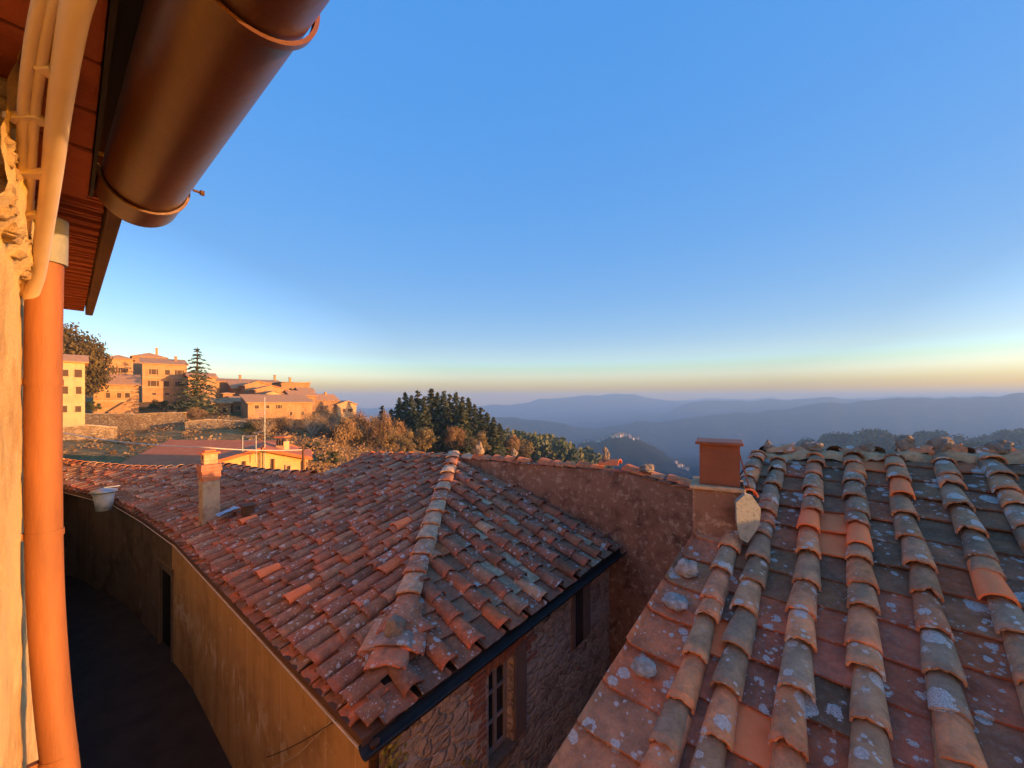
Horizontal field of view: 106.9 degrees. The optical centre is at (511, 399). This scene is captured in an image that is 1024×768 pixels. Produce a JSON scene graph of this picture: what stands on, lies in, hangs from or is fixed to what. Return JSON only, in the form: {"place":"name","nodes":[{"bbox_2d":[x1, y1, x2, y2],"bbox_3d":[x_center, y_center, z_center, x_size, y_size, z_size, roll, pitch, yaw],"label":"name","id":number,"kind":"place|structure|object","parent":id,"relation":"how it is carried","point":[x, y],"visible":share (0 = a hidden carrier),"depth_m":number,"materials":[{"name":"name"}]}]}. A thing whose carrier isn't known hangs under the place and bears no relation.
{"place":"outdoors","nodes":[
{"label":"outdoors","id":0,"kind":"place"},
{"bbox_2d":[65,575,231,767],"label":"lane","id":1,"kind":"structure","parent":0,"point":[136,703],"depth_m":7.52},
{"bbox_2d":[63,393,1023,479],"bbox_3d":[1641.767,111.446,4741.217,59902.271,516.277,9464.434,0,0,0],"label":"hills","id":2,"kind":"structure","parent":0,"point":[676,429],"depth_m":3028.47,"materials":[{"name":"blue"}]},
{"bbox_2d":[63,354,88,425],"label":"hill house","id":3,"kind":"structure","parent":2,"relation":"on","point":[74,366],"depth_m":55.44,"materials":[{"name":"paint"}]},
{"bbox_2d":[74,369,82,377],"bbox_3d":[-63.632,-3.893,55.673,0.070,1.276,0.870,0,0,41],"label":"window","id":4,"kind":"structure","parent":3,"relation":"in","point":[78,373],"depth_m":55.71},
{"bbox_2d":[63,424,116,439],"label":"stone wall","id":5,"kind":"structure","parent":2,"relation":"on","point":[88,430],"depth_m":54.05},
{"bbox_2d":[63,322,118,399],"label":"oak tree","id":6,"kind":"object","parent":2,"relation":"on","point":[76,343],"visible":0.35,"depth_m":71.90,"materials":[{"name":"green plant"}]},
{"bbox_2d":[85,401,104,413],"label":"shrub","id":7,"kind":"object","parent":2,"relation":"on","point":[92,408],"visible":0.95,"depth_m":73.86,"materials":[{"name":"green plant"}]},
{"bbox_2d":[93,374,141,413],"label":"hill house","id":8,"kind":"structure","parent":2,"relation":"on","point":[121,395],"depth_m":80.49,"materials":[{"name":"paint"}]},
{"bbox_2d":[105,355,135,373],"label":"hill house","id":9,"kind":"structure","parent":2,"relation":"on","point":[124,364],"depth_m":86.53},
{"bbox_2d":[85,412,186,429],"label":"stone wall","id":10,"kind":"structure","parent":2,"relation":"on","point":[133,421],"depth_m":68.16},
{"bbox_2d":[130,348,167,394],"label":"hill house","id":11,"kind":"structure","parent":2,"relation":"on","point":[136,367],"depth_m":108.48,"materials":[{"name":"paint"}]},
{"bbox_2d":[147,399,172,411],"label":"shrub","id":12,"kind":"object","parent":2,"relation":"on","point":[158,407],"visible":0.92,"depth_m":83.23,"materials":[{"name":"green plant"}]},
{"bbox_2d":[139,356,188,401],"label":"hill house","id":13,"kind":"structure","parent":2,"relation":"on","point":[160,380],"depth_m":98.89,"materials":[{"name":"paint"}]},
{"bbox_2d":[184,406,208,418],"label":"autumn tree","id":14,"kind":"object","parent":2,"relation":"on","point":[193,411],"visible":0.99,"depth_m":73.20,"materials":[{"name":"orange plant"}]},
{"bbox_2d":[164,347,230,417],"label":"fir tree","id":15,"kind":"object","parent":2,"relation":"on","point":[198,388],"visible":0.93,"depth_m":79.54,"materials":[{"name":"green plant"}]},
{"bbox_2d":[183,372,217,405],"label":"hill house","id":16,"kind":"structure","parent":2,"relation":"on","point":[213,376],"depth_m":98.92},
{"bbox_2d":[118,440,312,467],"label":"red roof house","id":17,"kind":"structure","parent":2,"relation":"on","point":[162,455],"depth_m":29.58,"materials":[{"name":"tile"}]},
{"bbox_2d":[185,419,245,430],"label":"stone wall","id":18,"kind":"structure","parent":2,"relation":"on","point":[210,423],"depth_m":67.87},
{"bbox_2d":[210,398,232,413],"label":"hill house","id":19,"kind":"structure","parent":2,"relation":"on","point":[224,402],"depth_m":86.55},
{"bbox_2d":[227,396,240,411],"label":"hill house","id":20,"kind":"structure","parent":2,"relation":"on","point":[236,404],"depth_m":89.73,"materials":[{"name":"beige stone"}]},
{"bbox_2d":[226,381,246,395],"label":"hill house","id":21,"kind":"structure","parent":2,"relation":"on","point":[234,387],"depth_m":108.79,"materials":[{"name":"paint"}]},
{"bbox_2d":[63,412,418,473],"bbox_3d":[-45.537,8.969,55.725,90.034,13.986,46.939,0,0,0],"label":"scrub","id":22,"kind":"object","parent":2,"relation":"on","point":[312,466],"visible":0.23,"depth_m":55.40,"materials":[{"name":"orange plant"}]},
{"bbox_2d":[219,375,279,395],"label":"hill house","id":23,"kind":"structure","parent":2,"relation":"on","point":[223,385],"depth_m":116.88,"materials":[{"name":"beige stone"}]},
{"bbox_2d":[241,421,259,434],"bbox_3d":[-42.788,5.524,62.123,2.647,4.078,2.547,0,0,43],"label":"shrub","id":24,"kind":"object","parent":2,"relation":"on","point":[249,427],"visible":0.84,"depth_m":61.92,"materials":[{"name":"green plant"}]},
{"bbox_2d":[239,381,269,393],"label":"hill house","id":25,"kind":"structure","parent":2,"relation":"on","point":[245,387],"depth_m":105.46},
{"bbox_2d":[250,415,277,434],"bbox_3d":[-40.407,5.785,62.017,3.679,7.505,4.260,0,0,-4],"label":"bare tree","id":26,"kind":"object","parent":2,"relation":"on","point":[268,426],"visible":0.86,"depth_m":61.88,"materials":[{"name":"orange plant"}]},
{"bbox_2d":[218,436,311,469],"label":"yellow house","id":27,"kind":"structure","parent":2,"relation":"on","point":[284,460],"depth_m":22.40,"materials":[{"name":"paint"}]},
{"bbox_2d":[242,432,258,461],"bbox_3d":[-14.821,2.672,21.600,1.116,1.737,0.048,0,0,0],"label":"roof aerial","id":28,"kind":"object","parent":27,"relation":"attached to","point":[255,445],"visible":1,"depth_m":21.58,"materials":[{"name":"grey metal"}]},
{"bbox_2d":[256,397,267,467],"bbox_3d":[-14.457,2.741,21.969,0.700,5.791,0.064,0,0,0],"label":"aerial mast","id":29,"kind":"object","parent":27,"relation":"attached to","point":[264,410],"visible":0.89,"depth_m":21.95,"materials":[{"name":"grey metal"}]},
{"bbox_2d":[247,385,290,394],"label":"hill house","id":30,"kind":"structure","parent":2,"relation":"on","point":[260,390],"depth_m":98.80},
{"bbox_2d":[239,394,314,418],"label":"hill house","id":31,"kind":"structure","parent":2,"relation":"on","point":[277,405],"depth_m":86.10,"materials":[{"name":"paint"}]},
{"bbox_2d":[265,416,293,432],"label":"autumn tree","id":32,"kind":"object","parent":2,"relation":"on","point":[282,423],"visible":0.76,"depth_m":66.23,"materials":[{"name":"orange plant"}]},
{"bbox_2d":[281,412,300,430],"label":"bare tree","id":33,"kind":"object","parent":2,"relation":"on","point":[290,422],"visible":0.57,"depth_m":71.99,"materials":[{"name":"orange plant"}]},
{"bbox_2d":[272,377,311,389],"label":"hill house","id":34,"kind":"structure","parent":2,"relation":"on","point":[289,385],"depth_m":112.90,"materials":[{"name":"paint"}]},
{"bbox_2d":[284,390,317,411],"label":"hill house","id":35,"kind":"structure","parent":2,"relation":"on","point":[311,395],"depth_m":102.52,"materials":[{"name":"beige stone"}]},
{"bbox_2d":[298,446,305,469],"bbox_3d":[-11.607,3.615,21.000,0.400,2.115,0.120,0,0,0],"label":"wooden post","id":36,"kind":"object","parent":2,"relation":"on","point":[302,448],"visible":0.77,"depth_m":20.96,"materials":[{"name":"brown wood"}]},
{"bbox_2d":[63,432,301,450],"bbox_3d":[-24.551,2.503,23.698,26.316,0.555,3.868,0,0,20],"label":"overhead cable","id":37,"kind":"object","parent":36,"relation":"attached to","point":[188,446],"visible":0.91,"depth_m":20.01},
{"bbox_2d":[299,408,327,436],"bbox_3d":[-34.093,6.276,64.946,5.153,10.117,4.450,0,0,-32],"label":"bare tree","id":38,"kind":"object","parent":2,"relation":"on","point":[312,415],"visible":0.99,"depth_m":64.70,"materials":[{"name":"orange plant"}]},
{"bbox_2d":[310,418,332,434],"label":"autumn tree","id":39,"kind":"object","parent":2,"relation":"on","point":[326,427],"visible":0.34,"depth_m":70.35,"materials":[{"name":"orange plant"}]},
{"bbox_2d":[316,392,339,413],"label":"hill house","id":40,"kind":"structure","parent":2,"relation":"on","point":[324,401],"depth_m":107.80,"materials":[{"name":"paint"}]},
{"bbox_2d":[319,450,339,464],"bbox_3d":[-20.223,7.464,41.835,2.385,3.912,2.572,0,0,-21],"label":"shrub","id":41,"kind":"object","parent":2,"relation":"on","point":[333,456],"visible":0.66,"depth_m":41.58,"materials":[{"name":"green plant"}]},
{"bbox_2d":[318,407,341,429],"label":"bare tree","id":42,"kind":"object","parent":2,"relation":"on","point":[329,419],"visible":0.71,"depth_m":74.58,"materials":[{"name":"orange plant"}]},
{"bbox_2d":[324,415,362,445],"bbox_3d":[-28.035,7.534,62.989,6.244,10.348,5.751,0,0,22],"label":"autumn tree","id":43,"kind":"object","parent":2,"relation":"on","point":[347,426],"visible":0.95,"depth_m":62.07,"materials":[{"name":"orange plant"}]},
{"bbox_2d":[334,401,357,417],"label":"hill house","id":44,"kind":"structure","parent":2,"relation":"on","point":[347,408],"depth_m":109.79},
{"bbox_2d":[338,423,372,446],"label":"autumn tree","id":45,"kind":"object","parent":2,"relation":"on","point":[360,440],"visible":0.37,"depth_m":67.69,"materials":[{"name":"brown plant"}]},
{"bbox_2d":[345,409,372,441],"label":"autumn tree","id":46,"kind":"object","parent":2,"relation":"on","point":[364,420],"visible":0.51,"depth_m":72.44,"materials":[{"name":"orange plant"}]},
{"bbox_2d":[357,414,379,444],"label":"autumn tree","id":47,"kind":"object","parent":2,"relation":"on","point":[372,420],"visible":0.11,"depth_m":77.40,"materials":[{"name":"brown plant"}]},
{"bbox_2d":[366,407,394,449],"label":"autumn tree","id":48,"kind":"object","parent":2,"relation":"on","point":[381,425],"visible":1,"depth_m":65.66,"materials":[{"name":"orange plant"}]},
{"bbox_2d":[376,427,399,449],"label":"autumn tree","id":49,"kind":"object","parent":2,"relation":"on","point":[392,439],"visible":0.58,"depth_m":70.61,"materials":[{"name":"brown plant"}]},
{"bbox_2d":[385,418,405,446],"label":"autumn tree","id":50,"kind":"object","parent":2,"relation":"on","point":[400,428],"visible":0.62,"depth_m":75.34,"materials":[{"name":"orange plant"}]},
{"bbox_2d":[392,397,402,421],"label":"conifer tree","id":51,"kind":"object","parent":2,"relation":"on","point":[397,406],"visible":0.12,"depth_m":99.44,"materials":[{"name":"green plant"}]},
{"bbox_2d":[395,392,409,425],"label":"conifer tree","id":52,"kind":"object","parent":2,"relation":"on","point":[403,406],"visible":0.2,"depth_m":95.33,"materials":[{"name":"green plant"}]},
{"bbox_2d":[396,429,416,451],"bbox_3d":[-17.568,8.201,64.097,3.576,6.810,3.914,0,0,16],"label":"autumn tree","id":53,"kind":"object","parent":2,"relation":"on","point":[406,443],"visible":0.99,"depth_m":63.44,"materials":[{"name":"brown plant"}]},
{"bbox_2d":[400,395,419,441],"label":"conifer tree","id":54,"kind":"object","parent":2,"relation":"on","point":[411,412],"visible":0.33,"depth_m":88.24,"materials":[{"name":"green plant"}]},
{"bbox_2d":[410,390,422,418],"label":"conifer tree","id":55,"kind":"object","parent":2,"relation":"on","point":[417,401],"visible":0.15,"depth_m":96.46,"materials":[{"name":"green plant"}]},
{"bbox_2d":[414,427,436,452],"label":"autumn tree","id":56,"kind":"object","parent":2,"relation":"on","point":[425,444],"visible":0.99,"depth_m":77.49,"materials":[{"name":"brown plant"}]},
{"bbox_2d":[410,397,442,452],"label":"conifer tree","id":57,"kind":"object","parent":2,"relation":"on","point":[424,419],"visible":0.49,"depth_m":85.43,"materials":[{"name":"green plant"}]},
{"bbox_2d":[419,388,440,448],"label":"conifer tree","id":58,"kind":"object","parent":2,"relation":"on","point":[431,399],"visible":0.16,"depth_m":93.39,"materials":[{"name":"green plant"}]},
{"bbox_2d":[431,391,455,452],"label":"conifer tree","id":59,"kind":"object","parent":2,"relation":"on","point":[444,420],"visible":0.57,"depth_m":88.77,"materials":[{"name":"green plant"}]},
{"bbox_2d":[444,425,467,449],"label":"autumn tree","id":60,"kind":"object","parent":2,"relation":"on","point":[458,436],"visible":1,"depth_m":79.27,"materials":[{"name":"orange plant"}]},
{"bbox_2d":[444,392,472,453],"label":"conifer tree","id":61,"kind":"object","parent":2,"relation":"on","point":[456,398],"visible":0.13,"depth_m":92.52,"materials":[{"name":"green plant"}]},
{"bbox_2d":[442,396,477,454],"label":"conifer tree","id":62,"kind":"object","parent":2,"relation":"on","point":[461,415],"visible":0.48,"depth_m":86.04,"materials":[{"name":"green plant"}]},
{"bbox_2d":[464,397,479,430],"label":"conifer tree","id":63,"kind":"object","parent":2,"relation":"on","point":[469,404],"visible":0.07,"depth_m":95.53,"materials":[{"name":"green plant"}]},
{"bbox_2d":[463,404,488,454],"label":"conifer tree","id":64,"kind":"object","parent":2,"relation":"on","point":[476,425],"visible":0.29,"depth_m":89.31,"materials":[{"name":"green plant"}]},
{"bbox_2d":[467,430,491,453],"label":"autumn tree","id":65,"kind":"object","parent":2,"relation":"on","point":[482,440],"visible":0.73,"depth_m":79.64,"materials":[{"name":"brown plant"}]},
{"bbox_2d":[475,407,485,429],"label":"conifer tree","id":66,"kind":"object","parent":2,"relation":"on","point":[480,416],"visible":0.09,"depth_m":98.66,"materials":[{"name":"green plant"}]},
{"bbox_2d":[477,412,501,454],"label":"conifer tree","id":67,"kind":"object","parent":2,"relation":"on","point":[486,420],"visible":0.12,"depth_m":91.41,"materials":[{"name":"green plant"}]},
{"bbox_2d":[483,417,510,455],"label":"conifer tree","id":68,"kind":"object","parent":2,"relation":"on","point":[494,440],"visible":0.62,"depth_m":86.94,"materials":[{"name":"green plant"}]},
{"bbox_2d":[497,423,513,460],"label":"conifer tree","id":69,"kind":"object","parent":2,"relation":"on","point":[500,429],"visible":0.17,"depth_m":94.47,"materials":[{"name":"green plant"}]},
{"bbox_2d":[503,434,521,454],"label":"autumn tree","id":70,"kind":"object","parent":2,"relation":"on","point":[512,443],"visible":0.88,"depth_m":94.36,"materials":[{"name":"orange plant"}]},
{"bbox_2d":[516,439,533,457],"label":"autumn tree","id":71,"kind":"object","parent":2,"relation":"on","point":[523,451],"visible":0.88,"depth_m":109.59,"materials":[{"name":"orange plant"}]},
{"bbox_2d":[495,427,613,468],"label":"wood","id":72,"kind":"object","parent":2,"relation":"on","point":[550,446],"visible":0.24,"depth_m":156.19,"materials":[{"name":"plant"}]},
{"bbox_2d":[575,432,740,478],"bbox_3d":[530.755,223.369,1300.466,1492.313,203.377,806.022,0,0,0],"label":"hill wood","id":73,"kind":"object","parent":2,"relation":"on","point":[642,454],"visible":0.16,"depth_m":1327.57,"materials":[{"name":"green plant"}]},
{"bbox_2d":[798,437,838,449],"bbox_3d":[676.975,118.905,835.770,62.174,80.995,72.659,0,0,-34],"label":"broadleaf tree","id":74,"kind":"object","parent":2,"relation":"on","point":[828,442],"visible":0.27,"depth_m":822.71,"materials":[{"name":"green plant"}]},
{"bbox_2d":[618,440,1023,479],"bbox_3d":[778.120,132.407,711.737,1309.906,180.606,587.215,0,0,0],"label":"valley wood","id":75,"kind":"object","parent":2,"relation":"on","point":[970,444],"visible":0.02,"depth_m":464.53,"materials":[{"name":"green plant"}]},
{"bbox_2d":[820,432,853,443],"bbox_3d":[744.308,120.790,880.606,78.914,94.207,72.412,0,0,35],"label":"broadleaf tree","id":76,"kind":"object","parent":2,"relation":"on","point":[824,435],"visible":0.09,"depth_m":876.58,"materials":[{"name":"green plant"}]},
{"bbox_2d":[827,431,877,446],"bbox_3d":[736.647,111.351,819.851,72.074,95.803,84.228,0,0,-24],"label":"broadleaf tree","id":77,"kind":"object","parent":2,"relation":"on","point":[864,436],"visible":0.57,"depth_m":809.40,"materials":[{"name":"green plant"}]},
{"bbox_2d":[854,428,888,441],"bbox_3d":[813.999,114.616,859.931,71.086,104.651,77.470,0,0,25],"label":"broadleaf tree","id":78,"kind":"object","parent":2,"relation":"on","point":[874,431],"visible":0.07,"depth_m":860.58,"materials":[{"name":"green plant"}]},
{"bbox_2d":[873,429,897,450],"bbox_3d":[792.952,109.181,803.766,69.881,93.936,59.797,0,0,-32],"label":"broadleaf tree","id":79,"kind":"object","parent":2,"relation":"on","point":[883,436],"visible":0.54,"depth_m":795.67,"materials":[{"name":"green plant"}]},
{"bbox_2d":[911,429,950,444],"bbox_3d":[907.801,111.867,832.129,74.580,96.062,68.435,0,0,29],"label":"broadleaf tree","id":80,"kind":"object","parent":2,"relation":"on","point":[922,437],"visible":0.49,"depth_m":824.08,"materials":[{"name":"green plant"}]},
{"bbox_2d":[932,430,968,443],"bbox_3d":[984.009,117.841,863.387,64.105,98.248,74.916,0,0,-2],"label":"broadleaf tree","id":81,"kind":"object","parent":2,"relation":"on","point":[957,439],"visible":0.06,"depth_m":843.23,"materials":[{"name":"green plant"}]},
{"bbox_2d":[966,437,994,446],"bbox_3d":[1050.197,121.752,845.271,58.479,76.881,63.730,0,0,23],"label":"broadleaf tree","id":82,"kind":"object","parent":2,"relation":"on","point":[978,439],"visible":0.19,"depth_m":850.02,"materials":[{"name":"green plant"}]},
{"bbox_2d":[989,429,1023,444],"bbox_3d":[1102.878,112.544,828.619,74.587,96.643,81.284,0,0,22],"label":"broadleaf tree","id":83,"kind":"object","parent":2,"relation":"on","point":[1009,435],"visible":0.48,"depth_m":831.81,"materials":[{"name":"green plant"}]},
{"bbox_2d":[63,0,1023,407],"label":"sky","id":84,"kind":"structure","parent":0,"point":[487,202],"materials":[{"name":"blue"}]},
{"label":"ground","id":85,"kind":"structure","parent":0,"visible":0},
{"bbox_2d":[0,0,329,767],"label":"plastered house","id":86,"kind":"structure","parent":85,"relation":"on","point":[116,112],"depth_m":0.70,"materials":[{"name":"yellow paint"}]},
{"bbox_2d":[63,449,626,767],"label":"tiled house","id":87,"kind":"structure","parent":85,"relation":"on","point":[492,591],"depth_m":5.92,"materials":[{"name":"tile"}]},
{"bbox_2d":[89,485,119,511],"bbox_3d":[-10.939,2.641,10.176,0.524,0.628,0.524,0,0,0],"label":"wall lamp","id":88,"kind":"object","parent":87,"relation":"attached to","point":[103,499],"visible":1,"depth_m":10.06,"materials":[{"name":"white glass"}]},
{"bbox_2d":[157,558,173,661],"bbox_3d":[-8.000,5.030,8.926,1.206,2.440,0.289,0,0,35],"label":"doorway","id":89,"kind":"structure","parent":87,"relation":"in","point":[165,574],"depth_m":9.14,"materials":[{"name":"grey paint"}]},
{"bbox_2d":[63,492,358,749],"bbox_3d":[-9.714,2.923,8.902,20.399,0.016,1.468,0,0,30],"label":"gutter","id":90,"kind":"object","parent":87,"relation":"attached to","point":[313,698],"visible":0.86,"depth_m":4.42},
{"bbox_2d":[215,506,239,516],"bbox_3d":[-6.017,2.352,8.024,0.406,0.156,0.353,0,0,40],"label":"plastic sheet","id":91,"kind":"object","parent":87,"relation":"on","point":[226,511],"visible":1,"depth_m":8.04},
{"bbox_2d":[266,720,335,757],"bbox_3d":[-2.442,3.927,4.425,2.247,1.810,0.012,0,0,39],"label":"cable","id":92,"kind":"object","parent":87,"relation":"attached to","point":[301,741],"visible":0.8,"depth_m":4.42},
{"bbox_2d":[273,721,330,767],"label":"cable","id":93,"kind":"object","parent":87,"relation":"attached to","point":[306,746],"visible":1,"depth_m":4.32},
{"bbox_2d":[379,735,408,767],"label":"ivy plant","id":94,"kind":"object","parent":87,"relation":"attached to","point":[389,750],"visible":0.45,"depth_m":3.56,"materials":[{"name":"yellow plant"}]},
{"bbox_2d":[385,615,405,637],"bbox_3d":[-1.255,2.412,4.075,0.215,0.201,0.217,0,0,0],"label":"round stone","id":95,"kind":"object","parent":87,"relation":"on","point":[395,625],"visible":1,"depth_m":4.01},
{"bbox_2d":[489,641,526,767],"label":"window","id":96,"kind":"structure","parent":87,"relation":"in","point":[501,742],"depth_m":5.09,"materials":[{"name":"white wood"}]},
{"bbox_2d":[571,583,589,650],"bbox_3d":[1.171,3.590,6.513,0.055,1.120,0.712,0,0,39],"label":"window","id":97,"kind":"structure","parent":87,"relation":"in","point":[580,604],"depth_m":6.48,"materials":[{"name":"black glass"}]},
{"bbox_2d":[453,453,692,666],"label":"stucco wall","id":98,"kind":"structure","parent":85,"relation":"on","point":[644,520],"depth_m":7.32,"materials":[{"name":"concrete"}]},
{"bbox_2d":[475,441,483,453],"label":"loose stone","id":99,"kind":"object","parent":98,"relation":"on","point":[479,449],"visible":1,"depth_m":8.98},
{"bbox_2d":[602,447,609,462],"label":"loose stone","id":100,"kind":"object","parent":98,"relation":"on","point":[605,455],"visible":0.87,"depth_m":7.54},
{"bbox_2d":[598,459,621,465],"bbox_3d":[1.950,1.231,7.548,0.426,0.149,0.250,0,0,34],"label":"loose tile","id":101,"kind":"object","parent":98,"relation":"on","point":[612,462],"visible":1,"depth_m":7.46,"materials":[{"name":"ceramic"}]},
{"bbox_2d":[639,463,654,472],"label":"loose stone","id":102,"kind":"object","parent":98,"relation":"on","point":[647,467],"visible":1,"depth_m":6.99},
{"bbox_2d":[547,438,1023,767],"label":"tiled house","id":103,"kind":"structure","parent":85,"relation":"on","point":[852,606],"depth_m":2.81,"materials":[{"name":"tile"}]},
{"bbox_2d":[631,657,656,678],"bbox_3d":[0.976,1.964,2.808,0.183,0.091,0.186,0,0,0],"label":"roof stone","id":104,"kind":"object","parent":103,"relation":"on","point":[644,667],"visible":1,"depth_m":2.77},
{"bbox_2d":[661,592,687,610],"bbox_3d":[1.400,1.722,3.253,0.216,0.075,0.220,0,0,0],"label":"roof stone","id":105,"kind":"object","parent":103,"relation":"on","point":[674,601],"visible":1,"depth_m":3.21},
{"bbox_2d":[674,558,698,577],"bbox_3d":[1.631,1.559,3.554,0.201,0.141,0.207,0,0,-30],"label":"roof stone","id":106,"kind":"object","parent":103,"relation":"on","point":[686,568],"visible":1,"depth_m":3.49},
{"bbox_2d":[801,442,823,451],"bbox_3d":[3.846,0.596,4.859,0.234,0.112,0.195,0,0,38],"label":"ridge stone","id":107,"kind":"object","parent":103,"relation":"on","point":[813,446],"visible":0.96,"depth_m":4.80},
{"bbox_2d":[859,441,875,451],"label":"ridge stone","id":108,"kind":"object","parent":103,"relation":"on","point":[867,446],"visible":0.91,"depth_m":4.57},
{"bbox_2d":[895,435,916,450],"bbox_3d":[4.604,0.511,4.451,0.191,0.212,0.172,0,0,0],"label":"ridge stone","id":109,"kind":"object","parent":103,"relation":"on","point":[905,443],"visible":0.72,"depth_m":4.39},
{"bbox_2d":[925,437,954,452],"bbox_3d":[4.867,0.508,4.294,0.270,0.187,0.205,0,0,0],"label":"ridge stone","id":110,"kind":"object","parent":103,"relation":"on","point":[941,444],"visible":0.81,"depth_m":4.26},
{"bbox_2d":[983,440,1014,452],"bbox_3d":[5.252,0.498,4.083,0.251,0.139,0.232,0,0,0],"label":"ridge stone","id":111,"kind":"object","parent":103,"relation":"on","point":[1001,446],"visible":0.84,"depth_m":4.03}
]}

